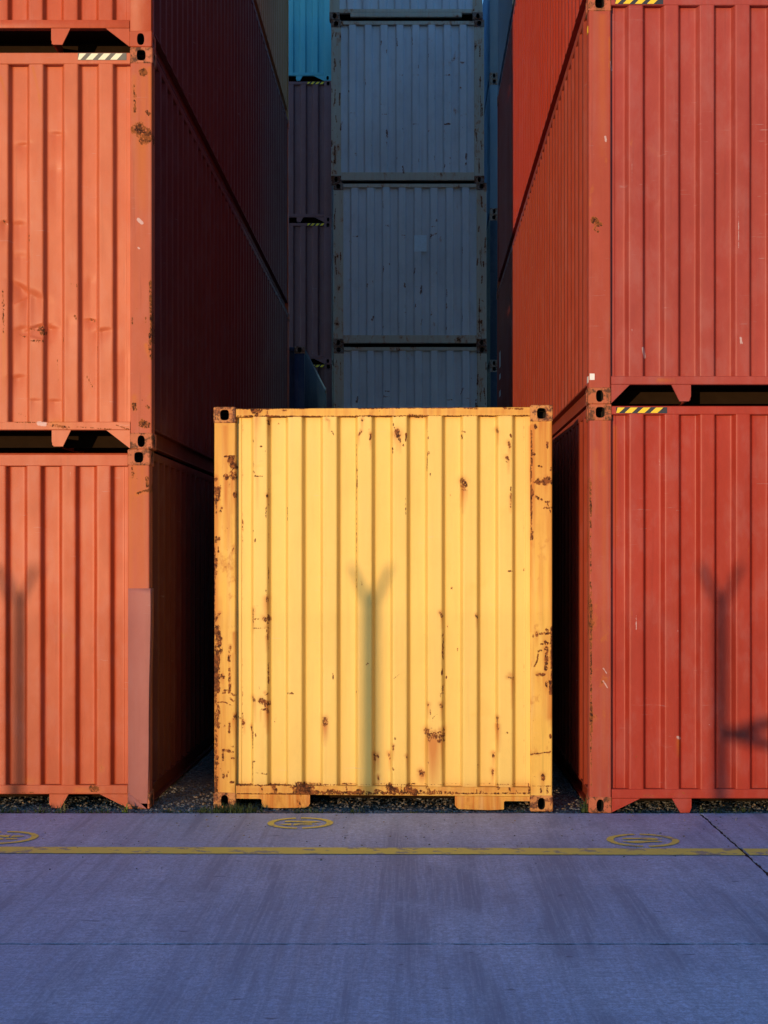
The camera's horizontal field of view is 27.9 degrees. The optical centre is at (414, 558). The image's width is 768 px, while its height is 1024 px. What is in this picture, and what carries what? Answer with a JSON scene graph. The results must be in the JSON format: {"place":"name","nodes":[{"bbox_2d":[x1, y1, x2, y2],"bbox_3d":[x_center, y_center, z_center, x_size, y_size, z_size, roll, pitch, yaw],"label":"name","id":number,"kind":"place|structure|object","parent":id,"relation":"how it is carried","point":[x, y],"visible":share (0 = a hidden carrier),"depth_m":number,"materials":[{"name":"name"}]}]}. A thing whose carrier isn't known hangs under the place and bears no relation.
{"place":"outdoors","nodes":[
{"label":"outdoors","id":0,"kind":"place"},
{"bbox_2d":[0,813,767,1023],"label":"pavement","id":1,"kind":"structure","parent":0,"point":[442,904],"depth_m":7.62,"materials":[{"name":"concrete"}]},
{"bbox_2d":[0,831,38,843],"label":"road marking","id":2,"kind":"object","parent":1,"relation":"on","point":[33,836],"visible":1,"depth_m":9.96,"materials":[{"name":"yellow paint"}]},
{"bbox_2d":[267,817,332,828],"bbox_3d":[-0.776,1.790,10.474,0.446,0.001,0.446,0,0,0],"label":"road marking","id":3,"kind":"object","parent":1,"relation":"on","point":[328,823],"visible":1,"depth_m":10.45,"materials":[{"name":"yellow paint"}]},
{"bbox_2d":[0,813,766,869],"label":"grit","id":4,"kind":"object","parent":1,"relation":"on","point":[423,837],"visible":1,"depth_m":10.12,"materials":[{"name":"gravel"}]},
{"bbox_2d":[0,847,767,854],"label":"road marking","id":5,"kind":"object","parent":1,"relation":"on","point":[372,850],"visible":1,"depth_m":9.48,"materials":[{"name":"yellow paint"}]},
{"bbox_2d":[0,814,767,944],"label":"pavement joint","id":6,"kind":"object","parent":1,"relation":"on","point":[759,866],"visible":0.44,"depth_m":7.20,"materials":[{"name":"grey concrete"}]},
{"bbox_2d":[606,834,679,846],"bbox_3d":[1.453,1.790,9.835,0.463,0.001,0.462,0,0,0],"label":"road marking","id":7,"kind":"object","parent":1,"relation":"on","point":[611,840],"visible":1,"depth_m":9.82,"materials":[{"name":"yellow paint"}]},
{"bbox_2d":[0,746,767,813],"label":"gravel bed","id":8,"kind":"object","parent":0,"point":[200,771],"visible":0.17,"depth_m":11.47,"materials":[{"name":"grey gravel"}]},
{"bbox_2d":[0,449,213,808],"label":"shipping container","id":9,"kind":"object","parent":8,"relation":"on","point":[106,625],"visible":0.95,"depth_m":11.18,"materials":[{"name":"metal"}]},
{"bbox_2d":[0,47,289,476],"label":"shipping container","id":10,"kind":"object","parent":9,"relation":"on","point":[142,306],"visible":0.97,"depth_m":11.18,"materials":[{"name":"orange metal"}]},
{"bbox_2d":[0,0,288,312],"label":"shipping container","id":11,"kind":"object","parent":10,"relation":"on","point":[213,59],"visible":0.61,"depth_m":14.85,"materials":[{"name":"red metal"}]},
{"bbox_2d":[253,0,288,119],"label":"shipping container","id":12,"kind":"object","parent":11,"relation":"on","point":[273,16],"visible":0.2,"depth_m":21.58,"materials":[{"name":"metal"}]},
{"bbox_2d":[117,805,128,812],"bbox_3d":[-2.085,1.777,10.990,0.137,0.077,0.061,0,0,-28],"label":"weed","id":13,"kind":"object","parent":8,"relation":"on","point":[125,809],"visible":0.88,"depth_m":10.99,"materials":[{"name":"green plant"}]},
{"bbox_2d":[0,799,752,813],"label":"grass","id":14,"kind":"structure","parent":8,"relation":"on","point":[583,809],"depth_m":10.97,"materials":[{"name":"green plant"}]},
{"bbox_2d":[214,405,552,811],"bbox_3d":[-0.059,0.352,14.084,2.438,2.896,6.058,0,0,3],"label":"shipping container","id":15,"kind":"object","parent":8,"relation":"on","point":[382,602],"visible":0.99,"depth_m":11.09,"materials":[{"name":"yellow metal"}]},
{"bbox_2d":[552,404,767,812],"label":"shipping container","id":16,"kind":"object","parent":8,"relation":"on","point":[659,603],"visible":0.95,"depth_m":10.98,"materials":[{"name":"red metal"}]},
{"bbox_2d":[497,0,767,437],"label":"shipping container","id":17,"kind":"object","parent":16,"relation":"on","point":[635,273],"visible":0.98,"depth_m":10.98,"materials":[{"name":"red metal"}]},
{"bbox_2d":[497,0,586,289],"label":"shipping container","id":18,"kind":"object","parent":17,"relation":"on","point":[542,38],"visible":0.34,"depth_m":17.38,"materials":[{"name":"red metal"}]},
{"bbox_2d":[497,0,514,96],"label":"shipping container","id":19,"kind":"object","parent":18,"relation":"on","point":[505,11],"visible":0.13,"depth_m":21.81,"materials":[{"name":"metal"}]},
{"bbox_2d":[334,346,486,407],"bbox_3d":[-0.070,-2.087,27.569,2.438,2.591,6.058,0,0,0],"label":"shipping container","id":20,"kind":"object","parent":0,"point":[410,377],"visible":0.46,"depth_m":24.56,"materials":[{"name":"metal"}]},
{"bbox_2d":[333,183,486,346],"bbox_3d":[-0.076,-4.678,27.549,2.438,2.591,6.058,0,0,0],"label":"shipping container","id":21,"kind":"object","parent":20,"relation":"on","point":[409,265],"visible":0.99,"depth_m":24.54,"materials":[{"name":"metal"}]},
{"bbox_2d":[331,20,483,185],"bbox_3d":[-0.112,-7.269,27.564,2.438,2.591,6.058,0,0,0],"label":"shipping container","id":22,"kind":"object","parent":21,"relation":"on","point":[407,102],"visible":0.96,"depth_m":24.55,"materials":[{"name":"blue metal"}]},
{"bbox_2d":[329,0,482,22],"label":"shipping container","id":23,"kind":"object","parent":22,"relation":"on","point":[406,10],"visible":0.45,"depth_m":24.53,"materials":[{"name":"blue metal"}]},
{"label":"shipping container","id":24,"kind":"object","parent":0,"visible":0},
{"bbox_2d":[289,346,325,408],"bbox_3d":[-2.969,-2.087,27.579,2.438,2.591,6.058,0,0,0],"label":"shipping container","id":25,"kind":"object","parent":24,"relation":"on","point":[307,388],"visible":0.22,"depth_m":24.61,"materials":[{"name":"blue metal"}]},
{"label":"shipping container","id":26,"kind":"object","parent":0,"visible":0},
{"bbox_2d":[314,364,333,407],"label":"shipping container","id":27,"kind":"object","parent":26,"relation":"on","point":[325,372],"visible":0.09,"depth_m":31.61,"materials":[{"name":"metal"}]},
{"bbox_2d":[289,222,333,367],"bbox_3d":[-2.914,-5.440,37.696,2.438,2.896,12.192,0,0,0],"label":"shipping container","id":28,"kind":"object","parent":27,"relation":"on","point":[311,286],"visible":0.18,"depth_m":31.61,"materials":[{"name":"metal"}]},
{"bbox_2d":[289,81,332,226],"bbox_3d":[-2.909,-8.336,37.696,2.438,2.896,12.192,0,0,0],"label":"shipping container","id":29,"kind":"object","parent":28,"relation":"on","point":[310,193],"visible":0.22,"depth_m":31.61,"materials":[{"name":"metal"}]},
{"bbox_2d":[289,0,330,81],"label":"shipping container","id":30,"kind":"object","parent":29,"relation":"on","point":[309,41],"visible":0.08,"depth_m":31.61,"materials":[{"name":"blue metal"}]},
{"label":"shipping container","id":31,"kind":"object","parent":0,"visible":0},
{"bbox_2d":[487,366,496,406],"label":"shipping container","id":32,"kind":"object","parent":31,"relation":"on","point":[492,387],"visible":0.08,"depth_m":29.50,"materials":[{"name":"blue metal"}]},
{"bbox_2d":[486,214,496,373],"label":"shipping container","id":33,"kind":"object","parent":32,"relation":"on","point":[491,284],"visible":0.2,"depth_m":29.50,"materials":[{"name":"blue metal"}]},
{"bbox_2d":[484,79,497,230],"bbox_3d":[2.656,-7.878,35.596,2.438,2.591,12.192,0,0,0],"label":"shipping container","id":34,"kind":"object","parent":33,"relation":"on","point":[490,148],"visible":0.09,"depth_m":29.50,"materials":[{"name":"blue metal"}]},
{"bbox_2d":[483,0,497,115],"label":"shipping container","id":35,"kind":"object","parent":34,"relation":"on","point":[490,13],"visible":0.12,"depth_m":29.60,"materials":[{"name":"blue metal"}]}
]}

